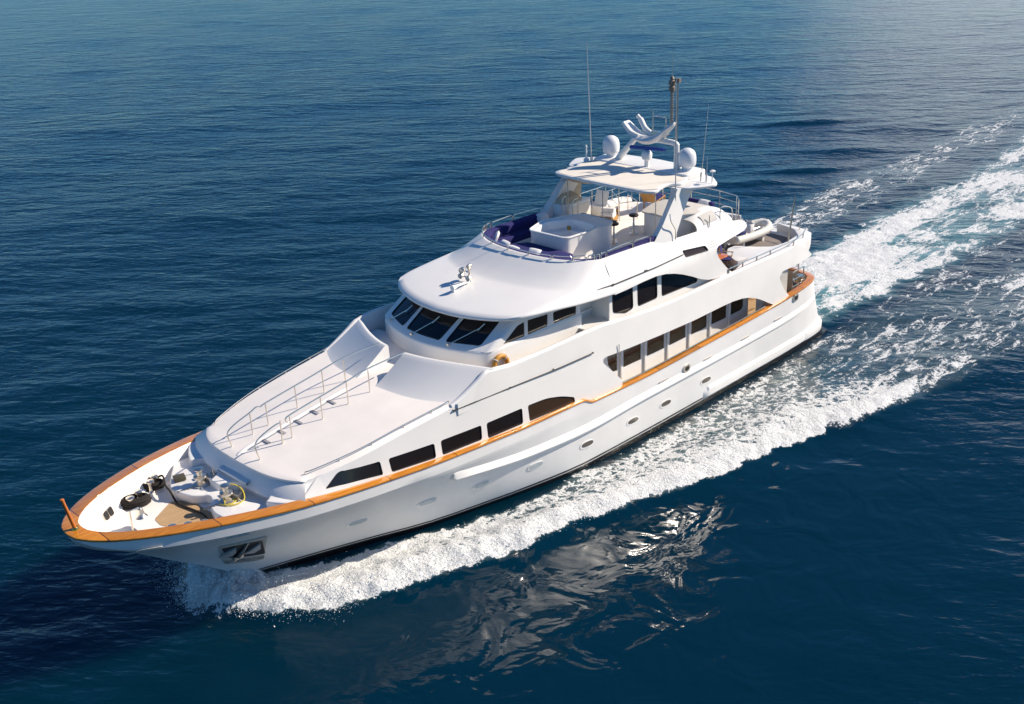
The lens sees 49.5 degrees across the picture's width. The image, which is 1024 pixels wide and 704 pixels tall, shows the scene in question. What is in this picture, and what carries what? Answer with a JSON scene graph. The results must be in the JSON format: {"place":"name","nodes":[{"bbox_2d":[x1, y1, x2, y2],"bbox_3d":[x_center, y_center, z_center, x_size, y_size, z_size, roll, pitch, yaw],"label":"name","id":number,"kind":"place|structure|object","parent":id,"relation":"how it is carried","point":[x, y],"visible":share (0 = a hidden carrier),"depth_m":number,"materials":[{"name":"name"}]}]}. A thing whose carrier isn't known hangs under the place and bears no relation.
{"place":"outdoors","nodes":[
{"label":"outdoors","id":0,"kind":"place"},
{"bbox_2d":[0,0,1023,703],"bbox_3d":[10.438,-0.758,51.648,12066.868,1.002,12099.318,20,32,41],"label":"sea","id":1,"kind":"structure","parent":0,"point":[212,212],"depth_m":54.54,"materials":[{"name":"liquid"}]},
{"bbox_2d":[144,492,621,626],"bbox_3d":[-5.706,5.341,38.130,13.408,1.462,14.216,20,32,41],"label":"spray","id":2,"kind":"object","parent":1,"relation":"on","point":[192,593],"visible":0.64,"depth_m":34.48,"materials":[{"name":"white liquid"}]},
{"bbox_2d":[60,43,827,572],"bbox_3d":[0.053,-2.499,41.252,7.733,15.350,35.549,20,32,41],"label":"motor yacht","id":3,"kind":"object","parent":1,"relation":"on","point":[410,409],"visible":0.99,"depth_m":38.67,"materials":[{"name":"paint"}]},
{"bbox_2d":[120,492,151,509],"bbox_3d":[-11.458,4.516,33.765,0.576,0.326,0.998,59,64,64],"label":"mooring rope","id":4,"kind":"object","parent":3,"relation":"attached to","point":[143,499],"visible":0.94,"depth_m":33.60,"materials":[{"name":"black fabric"}]},
{"bbox_2d":[143,475,207,518],"bbox_3d":[-10.216,4.464,33.733,3.260,0.379,0.729,20,32,41],"label":"mooring rope","id":5,"kind":"object","parent":3,"relation":"on","point":[160,483],"visible":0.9,"depth_m":34.44,"materials":[{"name":"black fabric"}]},
{"bbox_2d":[220,483,244,505],"bbox_3d":[-8.409,4.249,33.161,0.705,0.432,0.757,20,32,41],"label":"deck hose","id":6,"kind":"object","parent":3,"relation":"on","point":[232,504],"visible":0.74,"depth_m":33.10,"materials":[{"name":"yellow rubber"}]},
{"bbox_2d":[219,543,260,561],"bbox_3d":[-8.235,5.965,33.717,1.322,1.021,0.913,20,32,41],"label":"anchor","id":7,"kind":"object","parent":3,"relation":"hanging from","point":[242,552],"visible":1,"depth_m":33.68,"materials":[{"name":"metal"}]},
{"bbox_2d":[493,231,499,240],"bbox_3d":[-0.638,-4.406,43.236,0.322,0.548,0.600,0,24,7],"label":"cushion","id":8,"kind":"object","parent":3,"relation":"on","point":[496,235],"visible":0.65,"depth_m":42.97,"materials":[{"name":"white fabric"}]},
{"bbox_2d":[492,353,509,366],"bbox_3d":[-0.374,0.427,37.511,0.257,0.766,0.766,20,32,41],"label":"life ring","id":9,"kind":"object","parent":3,"relation":"hanging from","point":[498,357],"visible":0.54,"depth_m":37.35,"materials":[{"name":"orange plastic"}]},
{"bbox_2d":[500,239,509,245],"bbox_3d":[-0.366,-3.999,42.273,0.439,0.418,0.600,-16,27,-28],"label":"cushion","id":10,"kind":"object","parent":3,"relation":"on","point":[505,242],"visible":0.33,"depth_m":42.19,"materials":[{"name":"white fabric"}]},
{"bbox_2d":[528,248,541,254],"bbox_3d":[0.755,-3.624,41.346,0.613,0.379,0.520,20,32,41],"label":"cushion","id":11,"kind":"object","parent":3,"relation":"on","point":[534,250],"visible":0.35,"depth_m":41.31,"materials":[{"name":"white fabric"}]},
{"bbox_2d":[536,212,548,221],"bbox_3d":[1.281,-5.402,45.333,0.600,0.559,0.304,-18,28,-31],"label":"cushion","id":12,"kind":"object","parent":3,"relation":"on","point":[542,216],"visible":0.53,"depth_m":45.23,"materials":[{"name":"fabric"}]},
{"bbox_2d":[599,214,617,220],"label":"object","id":13,"kind":"object","parent":3,"relation":"on","point":[615,217],"visible":0.31,"depth_m":46.67,"materials":[{"name":"orange"}]},
{"bbox_2d":[600,207,615,217],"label":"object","id":14,"kind":"object","parent":13,"relation":"on","point":[609,212],"visible":0.88,"depth_m":46.58,"materials":[{"name":"white fabric"}]},
{"bbox_2d":[612,222,618,243],"bbox_3d":[4.052,-4.741,44.167,0.427,0.845,0.428,20,32,41],"label":"bar stool","id":15,"kind":"object","parent":3,"relation":"on","point":[614,225],"visible":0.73,"depth_m":44.12,"materials":[{"name":"silver metal"}]},
{"bbox_2d":[628,213,638,234],"bbox_3d":[4.945,-5.207,45.148,0.427,0.845,0.428,20,32,41],"label":"bar stool","id":16,"kind":"object","parent":3,"relation":"on","point":[633,215],"visible":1,"depth_m":45.10,"materials":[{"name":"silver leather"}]},
{"bbox_2d":[640,193,665,207],"bbox_3d":[6.128,-6.916,48.543,0.660,1.178,1.718,10,26,26],"label":"sun lounger","id":17,"kind":"object","parent":3,"relation":"on","point":[649,197],"visible":0.59,"depth_m":48.29,"materials":[{"name":"wood"}]},
{"bbox_2d":[698,199,710,205],"bbox_3d":[7.992,-6.133,46.587,0.600,0.470,0.399,20,32,41],"label":"cushion","id":18,"kind":"object","parent":3,"relation":"on","point":[703,201],"visible":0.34,"depth_m":46.51,"materials":[{"name":"white fabric"}]},
{"bbox_2d":[724,219,772,247],"bbox_3d":[10.655,-5.485,50.553,3.182,1.012,1.508,-21,29,-35],"label":"tender","id":19,"kind":"object","parent":3,"relation":"on","point":[754,230],"visible":0.56,"depth_m":50.22,"materials":[{"name":"white plastic"}]},
{"bbox_2d":[717,252,727,259],"bbox_3d":[8.390,-3.788,47.202,1.350,0.750,1.000,20,32,41],"label":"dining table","id":20,"kind":"object","parent":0,"point":[722,255],"visible":0.11,"depth_m":46.85,"materials":[{"name":"orange wood"}]},
{"bbox_2d":[719,245,733,270],"bbox_3d":[9.116,-4.043,47.353,0.596,1.072,0.590,4,24,14],"label":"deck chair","id":21,"kind":"object","parent":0,"point":[726,259],"visible":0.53,"depth_m":47.21,"materials":[{"name":"blue fabric"}]}
]}

